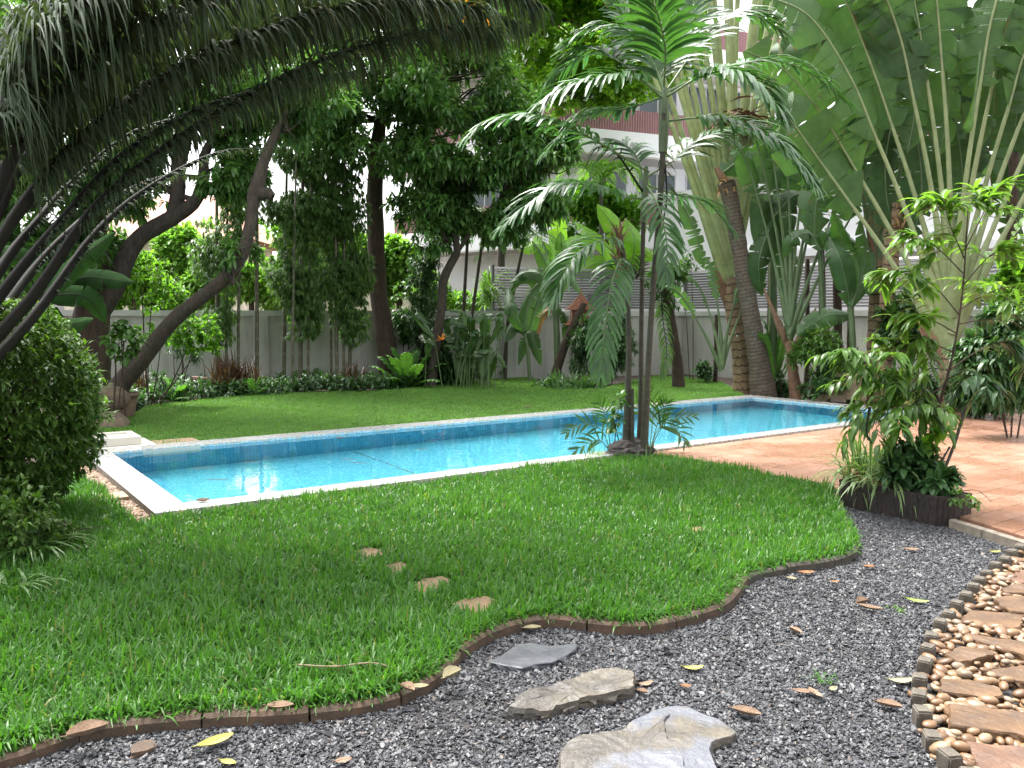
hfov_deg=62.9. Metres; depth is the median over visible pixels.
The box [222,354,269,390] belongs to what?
cordyline
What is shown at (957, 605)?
edging block
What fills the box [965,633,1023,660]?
flagstone
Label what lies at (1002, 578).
river pebble
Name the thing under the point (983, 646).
river pebble
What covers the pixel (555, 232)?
banana plant
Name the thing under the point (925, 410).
young tree
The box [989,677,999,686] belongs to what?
river pebble
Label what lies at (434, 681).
edging brick
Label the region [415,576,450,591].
stepping stone
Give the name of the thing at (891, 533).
gravel
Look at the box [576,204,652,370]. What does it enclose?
banana plant
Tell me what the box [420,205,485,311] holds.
thin stem palm
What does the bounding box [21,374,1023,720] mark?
ground
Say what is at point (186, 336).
light shrub
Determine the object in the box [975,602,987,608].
river pebble
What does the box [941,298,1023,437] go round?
dark shrub
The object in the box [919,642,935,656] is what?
edging block
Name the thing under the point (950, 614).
edging block
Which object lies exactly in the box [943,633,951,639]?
river pebble
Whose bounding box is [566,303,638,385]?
dark shrub
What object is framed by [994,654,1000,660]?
river pebble
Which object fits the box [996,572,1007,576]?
river pebble
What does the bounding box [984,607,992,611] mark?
river pebble
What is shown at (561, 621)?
edging brick
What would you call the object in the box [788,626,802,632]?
fallen leaf
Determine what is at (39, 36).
feather palm
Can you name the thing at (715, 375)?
slim tree
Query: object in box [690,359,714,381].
dark bush
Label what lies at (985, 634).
river pebble
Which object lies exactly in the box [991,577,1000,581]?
river pebble
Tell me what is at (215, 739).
fallen leaf
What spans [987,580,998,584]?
river pebble
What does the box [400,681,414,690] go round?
fallen leaf
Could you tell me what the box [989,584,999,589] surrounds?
river pebble
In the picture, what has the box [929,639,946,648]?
river pebble
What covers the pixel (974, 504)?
creeping plant
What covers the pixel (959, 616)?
river pebble
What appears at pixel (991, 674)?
river pebble
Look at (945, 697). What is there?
river pebble
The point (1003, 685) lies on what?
river pebble
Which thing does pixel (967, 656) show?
flagstone
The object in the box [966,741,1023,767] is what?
flagstone
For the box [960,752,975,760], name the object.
river pebble
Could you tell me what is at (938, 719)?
river pebble
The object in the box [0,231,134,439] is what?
wild banana
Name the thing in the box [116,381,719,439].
lawn
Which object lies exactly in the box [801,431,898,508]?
spider plant
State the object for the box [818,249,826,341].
slim tree
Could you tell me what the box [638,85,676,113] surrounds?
window
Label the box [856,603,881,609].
fallen leaf
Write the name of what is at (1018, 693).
river pebble
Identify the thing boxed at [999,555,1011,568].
edging block
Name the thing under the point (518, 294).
window
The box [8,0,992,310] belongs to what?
sky
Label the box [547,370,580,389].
ground lily
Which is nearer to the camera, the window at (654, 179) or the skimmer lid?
the skimmer lid
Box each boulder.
[91,411,129,427]
[100,385,130,410]
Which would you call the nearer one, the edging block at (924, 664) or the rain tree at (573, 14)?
the edging block at (924, 664)
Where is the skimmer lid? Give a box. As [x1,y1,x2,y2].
[43,431,154,450]
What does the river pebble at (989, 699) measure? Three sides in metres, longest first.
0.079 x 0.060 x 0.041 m
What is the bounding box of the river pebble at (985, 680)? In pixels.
[974,676,992,684]
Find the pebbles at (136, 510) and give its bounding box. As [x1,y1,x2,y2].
[74,466,149,522]
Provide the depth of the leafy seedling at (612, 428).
9.05 m
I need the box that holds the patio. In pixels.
[657,413,1023,541]
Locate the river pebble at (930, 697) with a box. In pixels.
[927,694,935,702]
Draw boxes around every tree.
[0,0,292,411]
[108,44,363,392]
[114,249,188,309]
[144,219,204,309]
[179,215,282,309]
[220,0,555,386]
[259,225,369,307]
[379,98,585,385]
[384,230,426,310]
[411,269,517,310]
[485,0,717,310]
[563,177,647,310]
[644,254,694,387]
[680,248,699,379]
[713,315,717,382]
[767,258,768,325]
[804,174,1023,464]
[804,259,809,389]
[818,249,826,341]
[833,281,842,349]
[846,305,848,356]
[867,197,923,401]
[1004,152,1018,412]
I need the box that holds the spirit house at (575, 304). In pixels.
[563,290,594,381]
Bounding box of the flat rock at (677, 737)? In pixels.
[556,706,736,767]
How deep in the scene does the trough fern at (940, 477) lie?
6.61 m
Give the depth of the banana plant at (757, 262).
16.10 m
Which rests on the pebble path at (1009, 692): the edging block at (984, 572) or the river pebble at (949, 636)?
the edging block at (984, 572)
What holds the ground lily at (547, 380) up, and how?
on the lawn at (340, 413)
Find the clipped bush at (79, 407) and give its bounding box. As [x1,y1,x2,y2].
[0,293,119,521]
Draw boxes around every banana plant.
[503,283,541,379]
[509,232,583,374]
[519,218,612,297]
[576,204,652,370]
[747,190,822,389]
[782,227,860,335]
[796,210,896,402]
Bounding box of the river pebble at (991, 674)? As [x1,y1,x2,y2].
[987,671,997,677]
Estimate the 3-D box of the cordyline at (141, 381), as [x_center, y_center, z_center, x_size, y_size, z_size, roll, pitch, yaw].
[-6.835,-0.128,15.636,0.811,0.910,0.603,-4,6,-38]
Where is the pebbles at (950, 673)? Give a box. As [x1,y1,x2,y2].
[907,557,1023,763]
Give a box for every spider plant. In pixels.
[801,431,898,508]
[838,432,923,516]
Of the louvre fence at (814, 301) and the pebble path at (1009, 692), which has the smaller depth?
the pebble path at (1009, 692)
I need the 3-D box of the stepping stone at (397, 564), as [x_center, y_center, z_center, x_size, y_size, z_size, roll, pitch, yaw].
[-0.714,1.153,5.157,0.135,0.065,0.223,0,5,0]
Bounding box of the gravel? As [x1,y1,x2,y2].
[7,507,1013,767]
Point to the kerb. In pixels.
(1000, 538)
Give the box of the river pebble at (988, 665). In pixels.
[984,662,992,670]
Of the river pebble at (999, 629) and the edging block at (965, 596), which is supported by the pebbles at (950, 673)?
the river pebble at (999, 629)
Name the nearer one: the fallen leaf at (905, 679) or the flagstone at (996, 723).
the flagstone at (996, 723)
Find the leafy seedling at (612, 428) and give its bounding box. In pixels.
[599,390,630,440]
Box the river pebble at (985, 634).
[979,633,991,636]
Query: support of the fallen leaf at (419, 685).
on the edging brick at (434, 681)
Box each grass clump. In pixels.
[580,437,608,459]
[637,445,663,460]
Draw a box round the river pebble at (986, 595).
[979,593,991,600]
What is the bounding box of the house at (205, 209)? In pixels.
[64,196,278,309]
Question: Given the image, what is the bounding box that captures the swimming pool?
[87,395,903,519]
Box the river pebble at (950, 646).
[947,643,954,650]
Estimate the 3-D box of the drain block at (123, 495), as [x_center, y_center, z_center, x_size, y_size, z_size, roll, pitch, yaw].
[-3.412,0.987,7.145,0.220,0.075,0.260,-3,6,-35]
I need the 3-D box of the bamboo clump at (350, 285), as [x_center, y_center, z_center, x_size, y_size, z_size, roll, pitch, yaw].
[-3.595,-2.468,18.068,1.479,5.240,1.112,0,5,0]
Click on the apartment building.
(640, 125)
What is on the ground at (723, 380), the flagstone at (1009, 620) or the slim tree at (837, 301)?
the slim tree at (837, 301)
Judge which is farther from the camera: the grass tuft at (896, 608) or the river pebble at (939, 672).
the grass tuft at (896, 608)
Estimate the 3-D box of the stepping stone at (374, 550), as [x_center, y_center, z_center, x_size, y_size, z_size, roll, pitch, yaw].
[-0.928,1.128,5.469,0.254,0.065,0.174,4,6,43]
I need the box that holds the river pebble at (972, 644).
[966,643,976,647]
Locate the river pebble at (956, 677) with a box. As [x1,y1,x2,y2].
[951,676,961,679]
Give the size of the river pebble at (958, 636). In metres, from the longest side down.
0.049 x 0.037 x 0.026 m
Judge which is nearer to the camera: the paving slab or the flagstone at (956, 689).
the flagstone at (956, 689)
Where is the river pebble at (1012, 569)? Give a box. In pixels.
[1008,567,1019,572]
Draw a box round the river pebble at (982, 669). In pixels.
[979,667,988,672]
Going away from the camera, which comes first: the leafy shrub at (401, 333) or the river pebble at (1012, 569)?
the river pebble at (1012, 569)
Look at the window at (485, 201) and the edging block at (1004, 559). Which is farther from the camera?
the window at (485, 201)
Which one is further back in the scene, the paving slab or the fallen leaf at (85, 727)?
the paving slab
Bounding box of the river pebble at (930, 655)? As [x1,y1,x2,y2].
[921,652,936,663]
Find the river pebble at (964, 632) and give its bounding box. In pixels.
[961,629,968,635]
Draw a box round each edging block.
[910,687,926,708]
[911,672,927,687]
[912,704,932,728]
[916,655,933,675]
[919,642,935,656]
[921,728,942,753]
[924,630,938,642]
[932,617,947,632]
[936,747,962,767]
[941,609,956,624]
[949,599,964,615]
[959,590,973,602]
[967,582,979,594]
[973,575,986,589]
[980,569,993,576]
[988,561,1002,571]
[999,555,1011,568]
[1006,548,1018,556]
[1014,543,1023,556]
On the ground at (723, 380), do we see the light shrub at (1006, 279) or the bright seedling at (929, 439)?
the light shrub at (1006, 279)
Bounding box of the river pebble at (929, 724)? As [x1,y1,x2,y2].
[922,719,936,728]
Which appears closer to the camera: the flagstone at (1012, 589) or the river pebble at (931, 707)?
the river pebble at (931, 707)
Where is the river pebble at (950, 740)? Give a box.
[944,737,955,747]
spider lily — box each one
[0,533,96,563]
[0,568,72,599]
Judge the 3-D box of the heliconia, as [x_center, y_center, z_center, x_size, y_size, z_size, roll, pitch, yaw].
[-1.109,-0.781,18.585,2.037,1.757,2.178,0,5,0]
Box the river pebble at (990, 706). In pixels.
[985,704,997,708]
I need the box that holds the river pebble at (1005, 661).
[1000,659,1011,663]
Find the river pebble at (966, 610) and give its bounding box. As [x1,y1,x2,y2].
[964,607,970,613]
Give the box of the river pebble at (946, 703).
[943,701,957,705]
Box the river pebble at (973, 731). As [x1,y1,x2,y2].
[967,727,979,735]
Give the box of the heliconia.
[413,309,507,389]
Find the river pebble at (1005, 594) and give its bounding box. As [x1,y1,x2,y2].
[1001,592,1012,595]
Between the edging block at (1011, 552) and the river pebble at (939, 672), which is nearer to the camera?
the river pebble at (939, 672)
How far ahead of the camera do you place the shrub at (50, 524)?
5.32 m
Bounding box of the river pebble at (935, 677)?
[930,674,939,680]
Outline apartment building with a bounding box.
[393,22,829,310]
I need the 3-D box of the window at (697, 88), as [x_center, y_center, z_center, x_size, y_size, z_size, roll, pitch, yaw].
[6.593,-9.371,28.561,1.500,1.450,0.054,-2,5,-23]
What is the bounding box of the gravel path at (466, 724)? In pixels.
[43,509,1007,767]
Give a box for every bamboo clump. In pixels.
[185,199,260,392]
[252,142,298,380]
[258,137,338,390]
[314,146,377,389]
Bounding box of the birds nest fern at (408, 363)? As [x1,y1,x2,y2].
[358,346,447,388]
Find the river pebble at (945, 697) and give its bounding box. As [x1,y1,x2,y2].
[936,693,950,701]
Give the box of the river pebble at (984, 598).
[977,596,987,601]
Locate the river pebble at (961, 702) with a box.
[953,700,971,705]
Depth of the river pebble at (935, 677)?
3.60 m
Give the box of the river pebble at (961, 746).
[951,740,970,752]
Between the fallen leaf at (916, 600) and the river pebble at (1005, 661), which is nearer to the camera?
the river pebble at (1005, 661)
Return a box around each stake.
[927,446,950,493]
[945,407,966,465]
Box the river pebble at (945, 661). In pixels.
[936,657,952,664]
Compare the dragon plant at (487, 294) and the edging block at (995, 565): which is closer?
the edging block at (995, 565)
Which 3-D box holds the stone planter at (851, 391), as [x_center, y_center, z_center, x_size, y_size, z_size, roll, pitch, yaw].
[6.062,0.076,15.293,0.860,0.570,0.420,3,5,32]
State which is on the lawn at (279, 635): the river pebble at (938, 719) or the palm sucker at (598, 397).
the palm sucker at (598, 397)
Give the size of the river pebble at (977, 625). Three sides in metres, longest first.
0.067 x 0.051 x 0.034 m
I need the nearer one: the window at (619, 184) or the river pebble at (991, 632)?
the river pebble at (991, 632)
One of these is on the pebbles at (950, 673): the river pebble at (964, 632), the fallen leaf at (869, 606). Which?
the river pebble at (964, 632)
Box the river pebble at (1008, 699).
[1003,696,1014,703]
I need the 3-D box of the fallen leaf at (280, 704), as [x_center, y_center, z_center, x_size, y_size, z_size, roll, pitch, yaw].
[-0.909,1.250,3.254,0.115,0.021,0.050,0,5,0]
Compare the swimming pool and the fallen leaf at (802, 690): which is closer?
the fallen leaf at (802, 690)
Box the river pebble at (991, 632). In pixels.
[987,629,997,635]
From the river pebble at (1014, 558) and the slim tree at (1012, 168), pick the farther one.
the slim tree at (1012, 168)
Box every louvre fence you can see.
[491,265,675,310]
[684,250,999,310]
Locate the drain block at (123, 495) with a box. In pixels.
[100,491,128,500]
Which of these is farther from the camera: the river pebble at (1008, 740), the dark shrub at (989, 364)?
the dark shrub at (989, 364)
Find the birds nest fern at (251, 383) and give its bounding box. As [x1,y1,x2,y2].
[231,377,275,394]
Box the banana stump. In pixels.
[550,302,586,375]
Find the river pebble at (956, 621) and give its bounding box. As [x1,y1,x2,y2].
[952,619,961,624]
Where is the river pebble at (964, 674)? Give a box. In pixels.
[956,669,972,679]
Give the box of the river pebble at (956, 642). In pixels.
[949,639,962,644]
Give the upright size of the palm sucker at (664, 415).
0.844 m
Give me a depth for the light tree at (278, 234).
23.49 m
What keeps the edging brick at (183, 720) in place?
on the ground at (723, 380)
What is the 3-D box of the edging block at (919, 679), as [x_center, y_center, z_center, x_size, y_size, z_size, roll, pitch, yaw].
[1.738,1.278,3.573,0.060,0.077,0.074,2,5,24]
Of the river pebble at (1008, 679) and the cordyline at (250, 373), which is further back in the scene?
the cordyline at (250, 373)
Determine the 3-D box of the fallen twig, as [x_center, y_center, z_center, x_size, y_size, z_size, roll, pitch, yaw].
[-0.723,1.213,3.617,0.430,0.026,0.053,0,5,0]
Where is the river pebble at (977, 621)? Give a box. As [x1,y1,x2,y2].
[970,619,983,631]
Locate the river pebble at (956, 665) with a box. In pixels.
[951,662,964,669]
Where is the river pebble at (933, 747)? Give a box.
[929,741,950,753]
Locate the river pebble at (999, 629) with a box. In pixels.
[994,625,1007,636]
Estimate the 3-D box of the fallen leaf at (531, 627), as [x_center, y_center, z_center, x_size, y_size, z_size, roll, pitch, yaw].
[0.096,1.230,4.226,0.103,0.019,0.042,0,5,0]
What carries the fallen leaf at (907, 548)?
on the gravel
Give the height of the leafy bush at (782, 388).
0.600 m
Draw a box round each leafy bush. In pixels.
[774,369,803,397]
[841,346,882,395]
[869,290,920,356]
[884,342,938,404]
[902,274,925,371]
[937,368,1008,418]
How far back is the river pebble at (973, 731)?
3.13 m
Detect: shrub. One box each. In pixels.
[0,473,116,558]
[98,317,147,416]
[122,257,223,405]
[149,365,184,399]
[391,274,446,351]
[394,238,455,385]
[427,341,477,385]
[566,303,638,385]
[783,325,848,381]
[795,361,847,401]
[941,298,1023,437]
[976,236,1023,415]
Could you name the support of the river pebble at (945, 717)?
on the pebble path at (1009, 692)
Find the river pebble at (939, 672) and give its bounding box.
[933,669,945,679]
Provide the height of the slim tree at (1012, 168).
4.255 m
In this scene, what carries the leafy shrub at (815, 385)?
on the ground at (723, 380)
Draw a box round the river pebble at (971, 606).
[964,602,974,609]
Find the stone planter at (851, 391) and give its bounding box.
[818,373,869,405]
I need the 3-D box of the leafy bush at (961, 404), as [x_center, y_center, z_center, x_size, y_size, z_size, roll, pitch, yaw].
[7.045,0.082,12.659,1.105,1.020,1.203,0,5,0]
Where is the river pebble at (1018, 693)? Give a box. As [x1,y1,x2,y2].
[1012,689,1023,697]
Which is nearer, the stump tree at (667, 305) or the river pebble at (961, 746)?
the river pebble at (961, 746)
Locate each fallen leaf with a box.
[60,719,108,736]
[192,732,233,746]
[196,498,208,500]
[218,758,235,763]
[263,700,292,707]
[332,757,351,761]
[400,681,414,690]
[407,683,428,687]
[441,665,461,678]
[521,624,540,629]
[635,688,648,692]
[639,679,652,684]
[680,665,703,668]
[728,705,760,714]
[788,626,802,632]
[789,688,814,692]
[797,570,813,573]
[808,687,822,696]
[855,596,868,603]
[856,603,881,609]
[873,698,901,706]
[884,677,911,682]
[901,547,918,549]
[903,596,928,601]
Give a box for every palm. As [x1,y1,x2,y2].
[0,0,559,361]
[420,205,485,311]
[456,0,857,457]
[469,211,531,317]
[472,230,566,379]
[555,158,652,310]
[602,0,860,393]
[664,257,764,370]
[714,146,809,396]
[723,115,900,399]
[743,0,1023,413]
[821,0,935,396]
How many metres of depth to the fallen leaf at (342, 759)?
2.98 m
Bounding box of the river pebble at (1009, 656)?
[1004,653,1014,659]
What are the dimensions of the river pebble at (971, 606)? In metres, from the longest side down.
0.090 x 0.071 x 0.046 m
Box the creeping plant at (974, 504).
[947,485,991,511]
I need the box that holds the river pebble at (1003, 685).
[999,681,1008,690]
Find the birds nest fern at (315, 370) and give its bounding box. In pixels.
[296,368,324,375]
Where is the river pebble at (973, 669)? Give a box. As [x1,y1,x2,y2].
[963,667,976,672]
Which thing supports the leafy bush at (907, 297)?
on the ground at (723, 380)
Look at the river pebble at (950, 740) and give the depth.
3.08 m
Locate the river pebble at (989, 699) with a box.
[978,695,998,704]
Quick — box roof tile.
[841,465,891,487]
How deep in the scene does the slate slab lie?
3.86 m
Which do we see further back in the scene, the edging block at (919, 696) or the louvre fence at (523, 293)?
the louvre fence at (523, 293)
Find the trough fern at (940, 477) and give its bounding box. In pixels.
[873,433,968,495]
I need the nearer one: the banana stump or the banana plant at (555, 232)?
the banana stump
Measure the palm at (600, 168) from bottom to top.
5.808 m
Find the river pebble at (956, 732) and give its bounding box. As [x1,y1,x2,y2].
[949,729,962,735]
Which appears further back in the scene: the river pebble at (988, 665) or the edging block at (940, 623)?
the edging block at (940, 623)
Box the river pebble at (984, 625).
[981,623,992,630]
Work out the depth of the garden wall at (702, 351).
21.79 m
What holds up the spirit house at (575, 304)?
on the ground at (723, 380)
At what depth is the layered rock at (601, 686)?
3.43 m
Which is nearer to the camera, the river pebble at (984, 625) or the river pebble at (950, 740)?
the river pebble at (950, 740)
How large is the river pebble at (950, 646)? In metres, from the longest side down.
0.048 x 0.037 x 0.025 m
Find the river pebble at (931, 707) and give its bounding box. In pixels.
[923,704,934,713]
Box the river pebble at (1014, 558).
[1011,556,1022,561]
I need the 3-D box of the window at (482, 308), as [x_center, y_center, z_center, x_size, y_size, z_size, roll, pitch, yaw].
[-0.934,-2.392,29.106,1.500,1.450,0.054,3,6,37]
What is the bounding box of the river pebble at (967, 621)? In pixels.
[962,619,973,624]
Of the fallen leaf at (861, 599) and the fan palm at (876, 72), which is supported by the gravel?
the fallen leaf at (861, 599)
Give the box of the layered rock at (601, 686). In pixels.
[504,668,638,721]
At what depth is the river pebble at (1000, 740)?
3.06 m
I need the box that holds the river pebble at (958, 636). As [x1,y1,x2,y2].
[955,634,962,639]
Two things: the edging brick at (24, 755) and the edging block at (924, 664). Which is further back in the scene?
the edging block at (924, 664)
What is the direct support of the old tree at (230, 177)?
on the ground at (723, 380)
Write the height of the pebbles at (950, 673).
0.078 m
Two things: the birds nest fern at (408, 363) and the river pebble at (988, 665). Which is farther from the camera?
the birds nest fern at (408, 363)
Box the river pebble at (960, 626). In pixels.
[956,623,968,632]
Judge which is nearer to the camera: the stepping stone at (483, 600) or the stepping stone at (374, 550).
the stepping stone at (483, 600)
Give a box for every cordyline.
[133,371,160,395]
[203,349,261,393]
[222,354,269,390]
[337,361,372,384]
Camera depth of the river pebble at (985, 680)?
3.58 m
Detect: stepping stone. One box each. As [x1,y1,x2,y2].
[357,547,382,561]
[387,562,405,573]
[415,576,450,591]
[453,596,496,614]
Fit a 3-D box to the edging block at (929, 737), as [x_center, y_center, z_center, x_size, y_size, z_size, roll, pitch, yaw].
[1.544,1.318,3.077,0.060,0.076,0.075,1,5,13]
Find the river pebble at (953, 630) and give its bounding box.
[947,627,958,632]
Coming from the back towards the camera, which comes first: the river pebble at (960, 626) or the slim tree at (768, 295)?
the slim tree at (768, 295)
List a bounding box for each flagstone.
[938,678,1004,705]
[943,703,1023,744]
[944,646,993,669]
[961,610,1023,629]
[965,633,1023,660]
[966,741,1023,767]
[982,665,1023,688]
[993,596,1023,614]
[1001,584,1023,595]
[1011,571,1023,583]
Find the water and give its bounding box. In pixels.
[116,399,886,502]
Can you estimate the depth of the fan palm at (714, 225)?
16.85 m
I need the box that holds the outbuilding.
[326,294,416,310]
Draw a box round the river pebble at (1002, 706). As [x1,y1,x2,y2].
[996,704,1009,708]
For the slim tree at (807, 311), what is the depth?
17.49 m
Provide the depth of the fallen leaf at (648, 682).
3.61 m
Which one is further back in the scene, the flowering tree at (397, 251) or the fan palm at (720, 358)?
the flowering tree at (397, 251)
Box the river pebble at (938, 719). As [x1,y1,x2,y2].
[933,714,942,724]
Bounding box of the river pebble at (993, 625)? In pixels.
[990,623,1004,629]
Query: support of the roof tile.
on the trough planter at (934, 510)
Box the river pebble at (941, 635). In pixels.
[937,632,945,638]
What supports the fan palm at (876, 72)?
on the ground at (723, 380)
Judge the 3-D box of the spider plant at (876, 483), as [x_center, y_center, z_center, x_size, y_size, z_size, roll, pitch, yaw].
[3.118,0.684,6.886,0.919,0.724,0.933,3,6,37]
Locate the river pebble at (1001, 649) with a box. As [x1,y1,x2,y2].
[994,645,1011,653]
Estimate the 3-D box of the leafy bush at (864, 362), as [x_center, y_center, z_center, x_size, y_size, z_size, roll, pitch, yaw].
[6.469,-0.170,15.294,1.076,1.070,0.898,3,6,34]
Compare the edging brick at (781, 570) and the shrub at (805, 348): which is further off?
the shrub at (805, 348)
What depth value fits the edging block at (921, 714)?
3.23 m
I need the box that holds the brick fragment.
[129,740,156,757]
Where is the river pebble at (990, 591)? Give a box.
[985,589,997,594]
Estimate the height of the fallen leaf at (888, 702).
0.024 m
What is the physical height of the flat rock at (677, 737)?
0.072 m
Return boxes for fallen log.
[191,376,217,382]
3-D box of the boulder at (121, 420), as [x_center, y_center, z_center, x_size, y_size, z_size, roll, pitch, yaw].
[-5.723,0.581,11.861,0.594,0.397,0.488,0,5,0]
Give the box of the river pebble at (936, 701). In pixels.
[930,698,943,705]
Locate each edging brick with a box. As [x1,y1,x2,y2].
[0,731,78,767]
[79,706,204,744]
[202,704,308,728]
[310,688,400,722]
[390,650,461,704]
[450,617,522,660]
[518,611,588,632]
[588,614,675,635]
[666,592,735,628]
[723,575,748,603]
[740,564,786,585]
[780,556,833,573]
[826,544,859,566]
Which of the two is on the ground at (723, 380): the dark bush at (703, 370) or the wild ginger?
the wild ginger
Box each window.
[467,88,499,114]
[468,294,496,310]
[473,187,499,206]
[513,294,546,310]
[586,169,626,194]
[637,172,675,194]
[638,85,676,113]
[685,176,700,189]
[687,85,717,116]
[738,91,758,113]
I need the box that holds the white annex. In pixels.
[620,170,1023,311]
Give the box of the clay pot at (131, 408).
[119,392,139,416]
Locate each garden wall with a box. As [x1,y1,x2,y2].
[2,310,682,390]
[682,310,983,383]
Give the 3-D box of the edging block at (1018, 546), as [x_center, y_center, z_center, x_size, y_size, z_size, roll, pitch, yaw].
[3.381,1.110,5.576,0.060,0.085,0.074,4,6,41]
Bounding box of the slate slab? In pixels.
[491,643,579,671]
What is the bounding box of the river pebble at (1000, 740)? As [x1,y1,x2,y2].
[996,736,1004,744]
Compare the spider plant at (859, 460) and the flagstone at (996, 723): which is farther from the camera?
the spider plant at (859, 460)
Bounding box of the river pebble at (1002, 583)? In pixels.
[997,581,1007,586]
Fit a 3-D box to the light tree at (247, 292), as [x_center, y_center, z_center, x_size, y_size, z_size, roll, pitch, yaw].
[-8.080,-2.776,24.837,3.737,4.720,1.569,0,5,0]
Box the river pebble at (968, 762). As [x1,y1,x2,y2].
[963,758,974,766]
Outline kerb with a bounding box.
[949,519,1023,547]
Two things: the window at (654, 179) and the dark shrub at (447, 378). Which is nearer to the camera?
the dark shrub at (447, 378)
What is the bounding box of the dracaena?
[164,327,205,393]
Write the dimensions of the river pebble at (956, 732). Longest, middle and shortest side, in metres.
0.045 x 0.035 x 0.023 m
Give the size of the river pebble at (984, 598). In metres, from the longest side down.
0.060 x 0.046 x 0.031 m
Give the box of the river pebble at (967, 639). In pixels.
[962,635,973,642]
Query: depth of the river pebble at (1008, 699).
3.42 m
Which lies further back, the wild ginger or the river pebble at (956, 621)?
the wild ginger
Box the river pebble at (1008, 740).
[1004,736,1013,745]
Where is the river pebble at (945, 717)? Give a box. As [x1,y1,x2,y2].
[940,714,948,723]
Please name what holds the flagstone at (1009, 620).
on the pebble path at (1009, 692)
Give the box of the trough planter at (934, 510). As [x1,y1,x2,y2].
[839,478,971,526]
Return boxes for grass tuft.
[800,668,837,684]
[883,605,905,612]
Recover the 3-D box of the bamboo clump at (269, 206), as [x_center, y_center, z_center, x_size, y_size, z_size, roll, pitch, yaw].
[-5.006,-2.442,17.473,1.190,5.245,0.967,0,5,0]
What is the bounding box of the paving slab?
[151,437,198,443]
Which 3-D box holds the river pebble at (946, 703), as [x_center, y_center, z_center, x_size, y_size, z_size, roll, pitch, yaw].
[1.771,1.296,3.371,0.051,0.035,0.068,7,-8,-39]
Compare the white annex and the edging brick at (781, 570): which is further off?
the white annex
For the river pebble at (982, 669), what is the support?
on the pebbles at (950, 673)
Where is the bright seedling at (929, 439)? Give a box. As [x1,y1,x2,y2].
[913,425,956,488]
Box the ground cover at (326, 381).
[111,368,501,410]
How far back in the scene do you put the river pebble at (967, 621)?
4.26 m
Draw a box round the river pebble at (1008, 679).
[999,676,1014,682]
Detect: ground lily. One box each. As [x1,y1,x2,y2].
[531,367,577,387]
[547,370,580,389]
[573,370,603,388]
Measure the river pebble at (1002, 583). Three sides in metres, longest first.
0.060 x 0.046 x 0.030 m
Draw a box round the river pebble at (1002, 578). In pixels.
[995,575,1008,583]
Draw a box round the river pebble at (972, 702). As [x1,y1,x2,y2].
[966,699,984,706]
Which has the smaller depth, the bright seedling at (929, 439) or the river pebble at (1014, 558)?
the river pebble at (1014, 558)
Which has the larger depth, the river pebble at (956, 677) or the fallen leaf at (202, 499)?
the fallen leaf at (202, 499)
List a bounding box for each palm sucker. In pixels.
[560,391,616,453]
[618,382,699,450]
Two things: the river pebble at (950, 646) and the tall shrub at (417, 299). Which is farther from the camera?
the tall shrub at (417, 299)
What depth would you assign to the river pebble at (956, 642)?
4.01 m
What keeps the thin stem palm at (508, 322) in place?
on the lawn at (340, 413)
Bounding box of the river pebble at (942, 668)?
[933,664,947,674]
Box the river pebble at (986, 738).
[978,733,992,743]
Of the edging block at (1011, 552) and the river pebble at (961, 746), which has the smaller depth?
the river pebble at (961, 746)
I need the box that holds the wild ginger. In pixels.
[758,318,787,380]
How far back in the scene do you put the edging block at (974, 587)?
4.74 m
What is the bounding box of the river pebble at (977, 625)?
[969,623,982,628]
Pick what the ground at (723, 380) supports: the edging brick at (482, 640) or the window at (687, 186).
the edging brick at (482, 640)
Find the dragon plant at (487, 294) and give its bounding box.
[468,266,515,310]
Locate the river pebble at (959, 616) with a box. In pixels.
[955,611,962,619]
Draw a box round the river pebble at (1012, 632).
[1007,628,1019,637]
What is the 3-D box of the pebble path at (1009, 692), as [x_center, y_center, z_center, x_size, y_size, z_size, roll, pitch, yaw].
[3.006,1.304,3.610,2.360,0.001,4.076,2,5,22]
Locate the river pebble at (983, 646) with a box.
[977,644,990,649]
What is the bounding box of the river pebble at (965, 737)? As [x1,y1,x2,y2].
[961,733,976,741]
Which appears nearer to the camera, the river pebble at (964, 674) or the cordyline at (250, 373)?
the river pebble at (964, 674)
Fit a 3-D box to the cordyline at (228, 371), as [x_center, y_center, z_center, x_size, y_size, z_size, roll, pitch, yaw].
[-5.684,-0.275,16.946,1.212,0.994,1.674,2,5,22]
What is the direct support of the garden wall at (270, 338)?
on the ground at (723, 380)
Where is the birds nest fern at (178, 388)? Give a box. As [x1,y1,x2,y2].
[145,373,198,401]
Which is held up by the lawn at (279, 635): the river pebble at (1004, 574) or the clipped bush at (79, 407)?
the clipped bush at (79, 407)
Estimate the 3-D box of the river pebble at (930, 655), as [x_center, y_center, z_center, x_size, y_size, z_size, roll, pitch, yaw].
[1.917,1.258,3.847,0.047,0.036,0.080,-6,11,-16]
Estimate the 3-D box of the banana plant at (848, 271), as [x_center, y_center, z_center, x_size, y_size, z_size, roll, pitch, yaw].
[6.093,-1.405,15.299,1.788,3.502,0.704,0,5,-6]
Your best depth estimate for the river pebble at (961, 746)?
3.01 m
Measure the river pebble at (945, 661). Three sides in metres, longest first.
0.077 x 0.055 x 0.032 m
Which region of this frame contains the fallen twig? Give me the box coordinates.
[296,660,393,667]
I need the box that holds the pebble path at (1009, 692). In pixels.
[927,557,1021,744]
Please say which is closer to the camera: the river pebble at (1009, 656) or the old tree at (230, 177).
the river pebble at (1009, 656)

